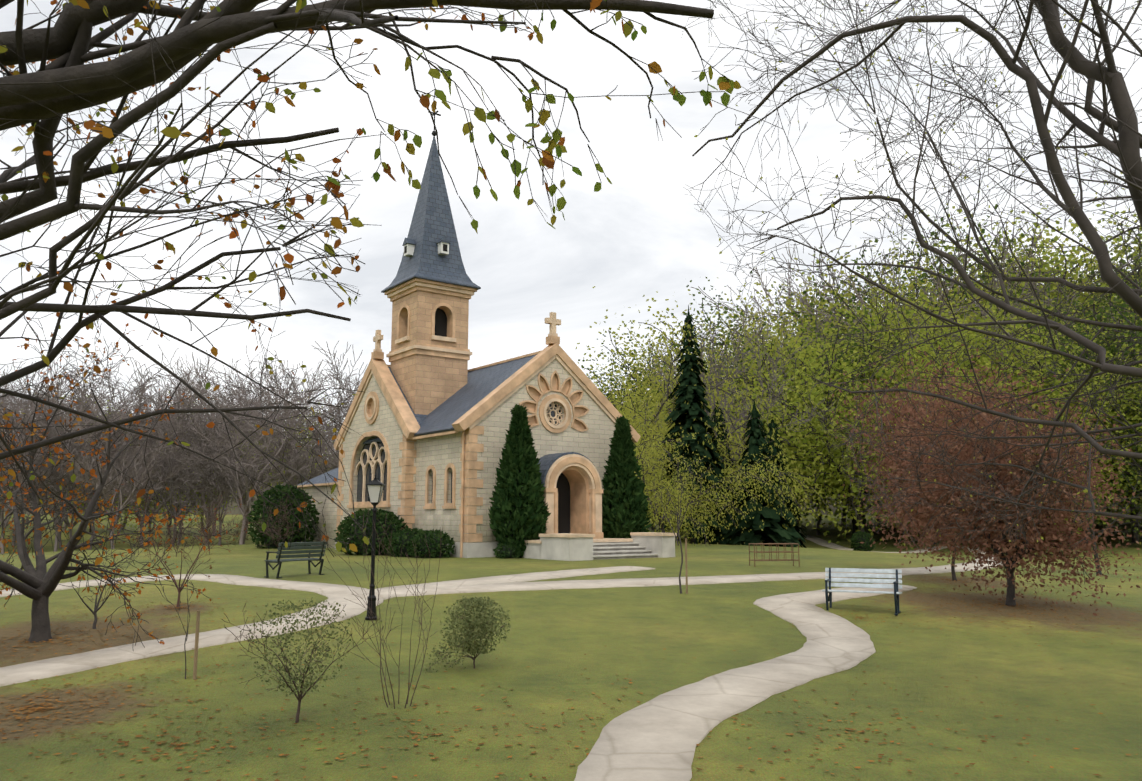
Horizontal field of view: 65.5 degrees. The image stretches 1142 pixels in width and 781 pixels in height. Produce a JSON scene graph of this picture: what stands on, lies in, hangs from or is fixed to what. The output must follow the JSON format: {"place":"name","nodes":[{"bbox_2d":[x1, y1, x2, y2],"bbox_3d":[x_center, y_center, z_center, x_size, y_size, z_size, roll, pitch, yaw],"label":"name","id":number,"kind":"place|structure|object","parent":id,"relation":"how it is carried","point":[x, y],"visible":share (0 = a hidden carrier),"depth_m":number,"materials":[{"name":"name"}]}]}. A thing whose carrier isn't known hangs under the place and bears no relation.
{"place":"outdoors","nodes":[
{"label":"outdoors","id":0,"kind":"place"},
{"bbox_2d":[0,574,382,686],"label":"path","id":1,"kind":"structure","parent":0,"point":[50,667],"depth_m":15.14,"materials":[{"name":"concrete"}]},
{"bbox_2d":[0,514,1141,780],"bbox_3d":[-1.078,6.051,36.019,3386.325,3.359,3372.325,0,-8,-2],"label":"ground","id":2,"kind":"structure","parent":0,"point":[652,642],"depth_m":12.60,"materials":[{"name":"green plant"}]},
{"bbox_2d":[0,361,103,545],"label":"bare wood","id":3,"kind":"object","parent":2,"relation":"on","point":[14,532],"visible":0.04,"depth_m":67.89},
{"bbox_2d":[0,351,110,526],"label":"bare wood","id":4,"kind":"object","parent":2,"relation":"on","point":[75,375],"visible":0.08,"depth_m":96.24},
{"bbox_2d":[0,370,139,553],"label":"bare wood","id":5,"kind":"object","parent":2,"relation":"on","point":[6,522],"visible":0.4,"depth_m":55.25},
{"bbox_2d":[0,368,145,551],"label":"bare wood","id":6,"kind":"object","parent":2,"relation":"on","point":[59,475],"visible":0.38,"depth_m":53.38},
{"bbox_2d":[2,370,175,530],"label":"bare wood","id":7,"kind":"object","parent":2,"relation":"on","point":[65,525],"visible":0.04,"depth_m":89.20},
{"bbox_2d":[41,395,150,532],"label":"bare tree","id":8,"kind":"object","parent":2,"relation":"on","point":[82,504],"depth_m":87.26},
{"bbox_2d":[59,526,143,628],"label":"bare tree wood","id":9,"kind":"object","parent":2,"relation":"on","point":[96,609],"visible":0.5,"depth_m":15.79,"materials":[{"name":"brown plant"}]},
{"bbox_2d":[5,372,205,538],"bbox_3d":[-32.587,5.347,62.110,12.625,12.354,10.745,6,-10,-36],"label":"bare wood","id":10,"kind":"object","parent":2,"relation":"on","point":[67,523],"visible":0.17,"depth_m":59.55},
{"bbox_2d":[30,368,197,529],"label":"bare wood","id":11,"kind":"object","parent":2,"relation":"on","point":[109,402],"visible":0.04,"depth_m":91.36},
{"bbox_2d":[0,287,231,650],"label":"tree","id":12,"kind":"object","parent":2,"relation":"on","point":[39,583],"depth_m":14.86,"materials":[{"name":"wood"}]},
{"bbox_2d":[34,377,207,548],"bbox_3d":[-26.714,4.308,52.604,9.118,10.703,10.672,5,-9,-29],"label":"bare wood","id":13,"kind":"object","parent":2,"relation":"on","point":[111,477],"visible":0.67,"depth_m":51.94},
{"bbox_2d":[56,400,196,544],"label":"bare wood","id":14,"kind":"object","parent":2,"relation":"on","point":[150,522],"visible":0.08,"depth_m":71.05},
{"bbox_2d":[8,334,245,549],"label":"bare wood","id":15,"kind":"object","parent":2,"relation":"on","point":[93,526],"visible":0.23,"depth_m":66.72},
{"bbox_2d":[54,357,270,547],"bbox_3d":[-26.340,4.345,57.069,12.300,12.336,10.509,5,-9,-30],"label":"bare wood","id":16,"kind":"object","parent":2,"relation":"on","point":[158,473],"visible":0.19,"depth_m":56.40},
{"bbox_2d":[84,389,261,544],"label":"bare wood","id":17,"kind":"object","parent":2,"relation":"on","point":[181,493],"visible":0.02,"depth_m":71.60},
{"bbox_2d":[100,382,246,534],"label":"bare tree","id":18,"kind":"object","parent":2,"relation":"on","point":[172,504],"depth_m":85.65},
{"bbox_2d":[73,364,280,546],"bbox_3d":[-25.180,4.189,55.941,11.261,12.041,10.978,5,-10,-32],"label":"bare wood","id":19,"kind":"object","parent":2,"relation":"on","point":[184,504],"visible":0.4,"depth_m":55.52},
{"bbox_2d":[155,504,200,556],"bbox_3d":[-15.117,5.418,34.176,1.603,2.079,2.787,4,-9,-26],"label":"shrub","id":20,"kind":"object","parent":2,"relation":"on","point":[188,536],"visible":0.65,"depth_m":33.87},
{"bbox_2d":[108,495,253,606],"bbox_3d":[-8.238,3.361,18.451,2.749,2.403,2.183,0,-8,-2],"label":"small tree","id":21,"kind":"object","parent":2,"relation":"on","point":[182,586],"depth_m":18.23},
{"bbox_2d":[88,350,290,535],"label":"bare wood","id":22,"kind":"object","parent":2,"relation":"on","point":[236,385],"visible":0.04,"depth_m":84.47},
{"bbox_2d":[94,374,287,545],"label":"bare wood","id":23,"kind":"object","parent":2,"relation":"on","point":[202,499],"visible":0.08,"depth_m":68.10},
{"bbox_2d":[193,610,199,679],"bbox_3d":[-5.062,3.486,12.002,0.048,1.000,0.048,0,-8,-2],"label":"stake","id":24,"kind":"object","parent":2,"relation":"on","point":[196,645],"visible":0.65,"depth_m":11.99,"materials":[{"name":"brown wood"}]},
{"bbox_2d":[140,383,289,544],"bbox_3d":[-21.780,4.729,54.550,9.377,10.026,9.141,-6,-10,34],"label":"bare wood","id":25,"kind":"object","parent":2,"relation":"on","point":[223,482],"visible":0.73,"depth_m":52.68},
{"bbox_2d":[191,502,252,553],"bbox_3d":[-14.782,5.729,37.013,2.363,2.286,2.106,-7,-11,39],"label":"shrub","id":26,"kind":"object","parent":2,"relation":"on","point":[212,530],"visible":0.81,"depth_m":37.06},
{"bbox_2d":[151,353,322,543],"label":"bare wood","id":27,"kind":"object","parent":2,"relation":"on","point":[241,492],"visible":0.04,"depth_m":68.58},
{"bbox_2d":[150,345,342,544],"bbox_3d":[-18.427,3.185,52.268,14.592,12.195,8.017,0,-8,-3],"label":"bare wood","id":28,"kind":"object","parent":2,"relation":"on","point":[247,464],"visible":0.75,"depth_m":52.33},
{"bbox_2d":[181,370,335,512],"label":"bare wood","id":29,"kind":"object","parent":2,"relation":"on","point":[267,428],"visible":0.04,"depth_m":74.36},
{"bbox_2d":[187,397,339,503],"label":"bare wood","id":30,"kind":"object","parent":2,"relation":"on","point":[273,480],"visible":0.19,"depth_m":59.98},
{"bbox_2d":[0,0,539,565],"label":"tree","id":31,"kind":"object","parent":2,"relation":"on","point":[66,40],"depth_m":6.30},
{"bbox_2d":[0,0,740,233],"bbox_3d":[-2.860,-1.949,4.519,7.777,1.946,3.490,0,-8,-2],"label":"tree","id":32,"kind":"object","parent":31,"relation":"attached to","point":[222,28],"depth_m":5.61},
{"bbox_2d":[183,361,365,488],"bbox_3d":[-18.240,4.040,59.352,12.808,12.845,10.944,-6,-10,36],"label":"bare wood","id":33,"kind":"object","parent":2,"relation":"on","point":[291,442],"visible":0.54,"depth_m":58.62,"materials":[{"name":"wood"}]},
{"bbox_2d":[248,495,303,550],"bbox_3d":[-12.979,5.893,39.586,1.907,2.674,2.381,-6,-10,37],"label":"shrub","id":34,"kind":"object","parent":2,"relation":"on","point":[275,529],"visible":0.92,"depth_m":39.55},
{"bbox_2d":[246,483,320,548],"bbox_3d":[-14.298,6.293,44.213,3.588,3.345,3.658,0,-8,-2],"label":"tall bush","id":35,"kind":"object","parent":2,"relation":"on","point":[258,536],"depth_m":43.47,"materials":[{"name":"plant"}]},
{"bbox_2d":[210,355,358,480],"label":"bare wood","id":36,"kind":"object","parent":2,"relation":"on","point":[238,376],"visible":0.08,"depth_m":87.21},
{"bbox_2d":[209,346,359,459],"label":"bare wood","id":37,"kind":"object","parent":2,"relation":"on","point":[278,394],"visible":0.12,"depth_m":88.50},
{"bbox_2d":[235,390,338,497],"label":"bare tree","id":38,"kind":"object","parent":2,"relation":"on","point":[289,450],"depth_m":69.01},
{"bbox_2d":[264,542,326,578],"bbox_3d":[-7.395,4.533,23.835,0.650,0.924,1.600,-5,-10,33],"label":"bench","id":39,"kind":"object","parent":2,"relation":"on","point":[298,547],"visible":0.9,"depth_m":23.66,"materials":[{"name":"grey"}]},
{"bbox_2d":[236,341,367,483],"bbox_3d":[-15.278,3.705,59.167,13.414,13.454,11.462,-5,-10,34],"label":"bare wood","id":40,"kind":"object","parent":2,"relation":"on","point":[347,383],"visible":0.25,"depth_m":58.02,"materials":[{"name":"wood"}]},
{"bbox_2d":[222,601,385,722],"bbox_3d":[-2.906,3.067,9.978,1.713,1.415,1.831,0,-8,-2],"label":"shrub","id":41,"kind":"object","parent":2,"relation":"on","point":[299,697],"depth_m":9.80,"materials":[{"name":"plant"}]},
{"bbox_2d":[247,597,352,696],"bbox_3d":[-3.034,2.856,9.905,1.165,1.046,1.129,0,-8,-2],"label":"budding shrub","id":42,"kind":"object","parent":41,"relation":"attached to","point":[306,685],"visible":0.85,"depth_m":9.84,"materials":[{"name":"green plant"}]},
{"bbox_2d":[318,529,392,704],"bbox_3d":[-2.665,2.765,10.888,1.037,2.142,0.593,0,-8,-2],"label":"bare sapling","id":43,"kind":"object","parent":2,"relation":"on","point":[373,623],"visible":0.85,"depth_m":10.86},
{"bbox_2d":[325,533,401,708],"bbox_3d":[-2.382,2.682,10.245,0.886,2.122,0.570,1,-8,-9],"label":"bare sapling","id":44,"kind":"object","parent":2,"relation":"on","point":[376,618],"visible":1,"depth_m":10.28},
{"bbox_2d":[333,508,408,554],"bbox_3d":[-8.069,5.805,36.236,3.125,2.090,3.165,0,-8,-2],"label":"round bush","id":45,"kind":"object","parent":2,"relation":"on","point":[347,526],"depth_m":35.48,"materials":[{"name":"plant"}]},
{"bbox_2d":[352,510,394,706],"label":"bare sapling","id":46,"kind":"object","parent":2,"relation":"on","point":[379,609],"visible":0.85,"depth_m":10.74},
{"bbox_2d":[365,473,384,619],"bbox_3d":[-3.799,2.984,17.083,0.342,2.773,0.342,0,-8,-2],"label":"street lamp","id":47,"kind":"object","parent":2,"relation":"on","point":[375,487],"visible":1,"depth_m":17.10,"materials":[{"name":"black metal"}]},
{"bbox_2d":[374,522,432,707],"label":"bare sapling","id":48,"kind":"object","parent":2,"relation":"on","point":[420,613],"visible":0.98,"depth_m":10.47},
{"bbox_2d":[385,528,427,556],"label":"bush","id":49,"kind":"object","parent":2,"relation":"on","point":[395,535],"depth_m":33.98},
{"bbox_2d":[378,520,442,705],"bbox_3d":[-1.924,2.652,10.480,0.773,2.248,1.216,2,-8,-14],"label":"bare sapling","id":50,"kind":"object","parent":2,"relation":"on","point":[418,612],"visible":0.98,"depth_m":10.58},
{"bbox_2d":[406,529,455,557],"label":"bush","id":51,"kind":"object","parent":2,"relation":"on","point":[450,544],"depth_m":33.00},
{"bbox_2d":[425,596,510,672],"bbox_3d":[-1.492,3.557,12.867,1.265,1.189,1.265,0,-8,-2],"label":"shrub","id":52,"kind":"object","parent":2,"relation":"on","point":[464,645],"depth_m":12.67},
{"bbox_2d":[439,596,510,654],"bbox_3d":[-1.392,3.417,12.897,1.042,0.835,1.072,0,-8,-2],"label":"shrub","id":53,"kind":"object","parent":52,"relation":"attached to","point":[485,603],"visible":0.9,"depth_m":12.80,"materials":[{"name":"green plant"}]},
{"bbox_2d":[297,110,676,560],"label":"church","id":54,"kind":"structure","parent":2,"relation":"on","point":[428,416],"depth_m":37.29,"materials":[{"name":"stone"}]},
{"bbox_2d":[341,566,654,599],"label":"path","id":55,"kind":"structure","parent":2,"relation":"on","point":[384,594],"depth_m":23.22,"materials":[{"name":"concrete"}]},
{"bbox_2d":[493,543,520,558],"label":"bush","id":56,"kind":"object","parent":2,"relation":"on","point":[498,550],"depth_m":32.59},
{"bbox_2d":[488,404,550,557],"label":"cypress","id":57,"kind":"object","parent":2,"relation":"on","point":[507,488],"depth_m":33.13,"materials":[{"name":"plant"}]},
{"bbox_2d":[0,563,1141,780],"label":"fallen leaves","id":58,"kind":"object","parent":2,"relation":"on","point":[32,709],"visible":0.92,"depth_m":10.27,"materials":[{"name":"brown plant"}]},
{"bbox_2d":[601,416,652,537],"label":"cypress","id":59,"kind":"object","parent":2,"relation":"on","point":[622,458],"depth_m":36.23,"materials":[{"name":"plant"}]},
{"bbox_2d":[578,321,676,529],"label":"tree","id":60,"kind":"object","parent":2,"relation":"on","point":[610,379],"depth_m":97.02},
{"bbox_2d":[587,352,740,522],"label":"tree","id":61,"kind":"object","parent":2,"relation":"on","point":[641,405],"depth_m":65.45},
{"bbox_2d":[605,331,739,532],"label":"tree","id":62,"kind":"object","parent":2,"relation":"on","point":[658,398],"depth_m":83.61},
{"bbox_2d":[634,448,711,593],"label":"yellow sapling","id":63,"kind":"object","parent":2,"relation":"on","point":[678,528],"depth_m":21.32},
{"bbox_2d":[583,320,783,526],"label":"tree","id":64,"kind":"object","parent":2,"relation":"on","point":[655,362],"depth_m":101.63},
{"bbox_2d":[657,304,735,543],"bbox_3d":[7.698,2.154,56.292,5.162,15.704,5.781,0,-8,-2],"label":"conifer","id":65,"kind":"object","parent":2,"relation":"on","point":[694,394],"depth_m":55.56,"materials":[{"name":"plant"}]},
{"bbox_2d":[578,305,832,546],"bbox_3d":[5.386,3.603,61.097,22.929,16.261,25.059,6,-10,-36],"label":"tree","id":66,"kind":"object","parent":2,"relation":"on","point":[736,456],"depth_m":56.88,"materials":[{"name":"plant"}]},
{"bbox_2d":[688,401,744,544],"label":"conifer","id":67,"kind":"object","parent":2,"relation":"on","point":[720,419],"depth_m":59.43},
{"bbox_2d":[607,396,841,545],"bbox_3d":[5.666,4.951,49.289,14.216,8.838,15.536,-8,-11,43],"label":"shrub","id":68,"kind":"object","parent":2,"relation":"on","point":[674,490],"depth_m":48.72,"materials":[{"name":"plant"}]},
{"bbox_2d":[648,307,812,485],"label":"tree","id":69,"kind":"object","parent":2,"relation":"on","point":[716,372],"visible":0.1,"depth_m":80.04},
{"bbox_2d":[637,290,836,496],"bbox_3d":[12.034,2.189,65.066,11.797,18.341,10.040,4,-9,-28],"label":"tree","id":70,"kind":"object","parent":2,"relation":"on","point":[734,388],"visible":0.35,"depth_m":63.24,"materials":[{"name":"plant"}]},
{"bbox_2d":[638,271,838,504],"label":"tree","id":71,"kind":"object","parent":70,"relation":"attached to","point":[774,329],"depth_m":107.81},
{"bbox_2d":[576,273,897,500],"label":"tree","id":72,"kind":"object","parent":2,"relation":"on","point":[674,329],"depth_m":97.54,"materials":[{"name":"plant"}]},
{"bbox_2d":[723,400,796,546],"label":"conifer","id":73,"kind":"object","parent":2,"relation":"on","point":[773,528],"depth_m":51.11,"materials":[{"name":"plant"}]},
{"bbox_2d":[749,543,799,566],"bbox_3d":[6.559,5.311,28.690,1.531,0.736,0.481,1,-8,-10],"label":"bench","id":74,"kind":"object","parent":2,"relation":"on","point":[771,552],"visible":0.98,"depth_m":28.60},
{"bbox_2d":[760,417,807,547],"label":"conifer","id":75,"kind":"object","parent":2,"relation":"on","point":[794,531],"depth_m":57.54,"materials":[{"name":"plant"}]},
{"bbox_2d":[641,270,934,537],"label":"tree","id":76,"kind":"object","parent":2,"relation":"on","point":[748,349],"depth_m":80.98,"materials":[{"name":"plant"}]},
{"bbox_2d":[691,225,933,524],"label":"tree","id":77,"kind":"object","parent":2,"relation":"on","point":[790,291],"visible":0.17,"depth_m":105.78,"materials":[{"name":"plant"}]},
{"bbox_2d":[704,263,923,533],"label":"tree","id":78,"kind":"object","parent":2,"relation":"on","point":[818,518],"depth_m":87.72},
{"bbox_2d":[705,271,930,524],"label":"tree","id":79,"kind":"object","parent":2,"relation":"on","point":[793,288],"visible":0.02,"depth_m":106.50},
{"bbox_2d":[723,262,930,525],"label":"tree","id":80,"kind":"object","parent":2,"relation":"on","point":[821,298],"depth_m":98.93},
{"bbox_2d":[746,289,913,534],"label":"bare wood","id":81,"kind":"object","parent":2,"relation":"on","point":[820,517],"visible":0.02,"depth_m":87.76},
{"bbox_2d":[669,250,1000,548],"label":"tree","id":82,"kind":"object","parent":2,"relation":"on","point":[810,436],"depth_m":71.10,"materials":[{"name":"plant"}]},
{"bbox_2d":[822,568,901,615],"bbox_3d":[6.255,4.309,19.089,1.600,0.924,0.650,-4,-9,25],"label":"bench","id":83,"kind":"object","parent":2,"relation":"on","point":[895,586],"visible":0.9,"depth_m":19.24,"materials":[{"name":"white"}]},
{"bbox_2d":[850,531,875,550],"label":"ball bush","id":84,"kind":"object","parent":2,"relation":"on","point":[854,540],"depth_m":63.42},
{"bbox_2d":[715,214,1052,533],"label":"tree","id":85,"kind":"object","parent":2,"relation":"on","point":[875,298],"depth_m":86.27,"materials":[{"name":"plant"}]},
{"bbox_2d":[728,288,1069,533],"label":"tree","id":86,"kind":"object","parent":2,"relation":"on","point":[821,351],"depth_m":89.18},
{"bbox_2d":[682,0,1141,548],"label":"tree","id":87,"kind":"object","parent":2,"relation":"on","point":[1126,146],"depth_m":8.78,"materials":[{"name":"plant"}]},
{"bbox_2d":[741,250,1099,359],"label":"leaf","id":88,"kind":"object","parent":2,"relation":"on","point":[802,273],"depth_m":102.92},
{"bbox_2d":[789,234,1053,535],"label":"tree","id":89,"kind":"object","parent":2,"relation":"on","point":[924,291],"visible":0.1,"depth_m":85.14,"materials":[{"name":"plant"}]},
{"bbox_2d":[784,222,1088,356],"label":"leaf","id":90,"kind":"object","parent":2,"relation":"on","point":[859,283],"depth_m":102.89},
{"bbox_2d":[826,345,1060,581],"bbox_3d":[11.166,2.095,26.919,5.980,7.361,5.375,0,-8,-2],"label":"tree","id":91,"kind":"object","parent":2,"relation":"on","point":[891,417],"depth_m":26.84,"materials":[{"name":"plant"}]},
{"bbox_2d":[760,202,1137,367],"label":"leaf","id":92,"kind":"object","parent":2,"relation":"on","point":[978,251],"depth_m":99.51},
{"bbox_2d":[791,258,1123,543],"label":"tree","id":93,"kind":"object","parent":2,"relation":"on","point":[927,350],"depth_m":68.87,"materials":[{"name":"plant"}]},
{"bbox_2d":[782,248,1141,545],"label":"tree","id":94,"kind":"object","parent":2,"relation":"on","point":[1003,316],"depth_m":71.05,"materials":[{"name":"plant"}]},
{"bbox_2d":[828,245,1095,526],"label":"tree","id":95,"kind":"object","parent":2,"relation":"on","point":[1051,255],"depth_m":91.55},
{"bbox_2d":[789,271,1141,544],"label":"tree","id":96,"kind":"object","parent":2,"relation":"on","point":[1021,383],"depth_m":64.15,"materials":[{"name":"plant"}]},
{"bbox_2d":[852,198,1137,523],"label":"tree","id":97,"kind":"object","parent":2,"relation":"on","point":[924,274],"depth_m":92.24,"materials":[{"name":"plant"}]},
{"bbox_2d":[850,344,1141,615],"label":"tree","id":98,"kind":"object","parent":2,"relation":"on","point":[1059,521],"depth_m":20.35,"materials":[{"name":"plant"}]},
{"bbox_2d":[871,212,1140,381],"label":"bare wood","id":99,"kind":"object","parent":2,"relation":"on","point":[1027,267],"visible":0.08,"depth_m":87.27,"materials":[{"name":"plant"}]},
{"bbox_2d":[909,283,1118,541],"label":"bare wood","id":100,"kind":"object","parent":2,"relation":"on","point":[992,331],"visible":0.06,"depth_m":69.90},
{"bbox_2d":[890,295,1141,545],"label":"tree","id":101,"kind":"object","parent":2,"relation":"on","point":[1106,408],"depth_m":64.74,"materials":[{"name":"plant"}]},
{"bbox_2d":[892,191,1141,521],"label":"leaf","id":102,"kind":"object","parent":2,"relation":"on","point":[1053,253],"depth_m":96.65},
{"bbox_2d":[918,245,1125,516],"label":"tree","id":103,"kind":"object","parent":2,"relation":"on","point":[1060,267],"depth_m":89.01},
{"bbox_2d":[912,160,1141,523],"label":"leaf","id":104,"kind":"object","parent":2,"relation":"on","point":[1056,238],"depth_m":90.64,"materials":[{"name":"plant"}]},
{"bbox_2d":[942,305,1134,491],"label":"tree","id":105,"kind":"object","parent":2,"relation":"on","point":[992,339],"visible":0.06,"depth_m":68.00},
{"bbox_2d":[975,245,1141,533],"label":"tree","id":106,"kind":"object","parent":2,"relation":"on","point":[1026,283],"depth_m":84.81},
{"bbox_2d":[998,270,1141,523],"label":"tree","id":107,"kind":"object","parent":2,"relation":"on","point":[1111,421],"depth_m":66.41,"materials":[{"name":"plant"}]},
{"bbox_2d":[1022,228,1138,515],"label":"tree","id":108,"kind":"object","parent":2,"relation":"on","point":[1076,251],"depth_m":102.96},
{"bbox_2d":[1036,437,1141,574],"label":"green tree","id":109,"kind":"object","parent":2,"relation":"on","point":[1096,554],"depth_m":31.22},
{"bbox_2d":[0,0,1141,458],"label":"sky","id":110,"kind":"structure","parent":0,"point":[636,236],"materials":[{"name":"white"}]},
{"bbox_2d":[4,412,1141,514],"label":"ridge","id":111,"kind":"structure","parent":0,"point":[237,510],"depth_m":139.81,"materials":[{"name":"green"}]},
{"bbox_2d":[388,535,1002,596],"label":"path","id":112,"kind":"structure","parent":0,"point":[583,584],"depth_m":23.15,"materials":[{"name":"concrete"}]},
{"bbox_2d":[642,329,798,540],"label":"tree","id":113,"kind":"object","parent":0,"point":[706,405],"depth_m":81.98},
{"bbox_2d":[574,583,916,780],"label":"path","id":114,"kind":"structure","parent":0,"point":[659,737],"depth_m":11.16,"materials":[{"name":"concrete"}]},
{"bbox_2d":[653,292,958,529],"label":"tree","id":115,"kind":"object","parent":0,"point":[897,359],"depth_m":81.06,"materials":[{"name":"plant"}]},
{"bbox_2d":[952,195,1141,529],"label":"tree","id":116,"kind":"object","parent":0,"point":[1112,259],"depth_m":87.81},
{"bbox_2d":[1003,226,1141,542],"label":"tree","id":117,"kind":"object","parent":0,"point":[1112,333],"depth_m":68.67,"materials":[{"name":"plant"}]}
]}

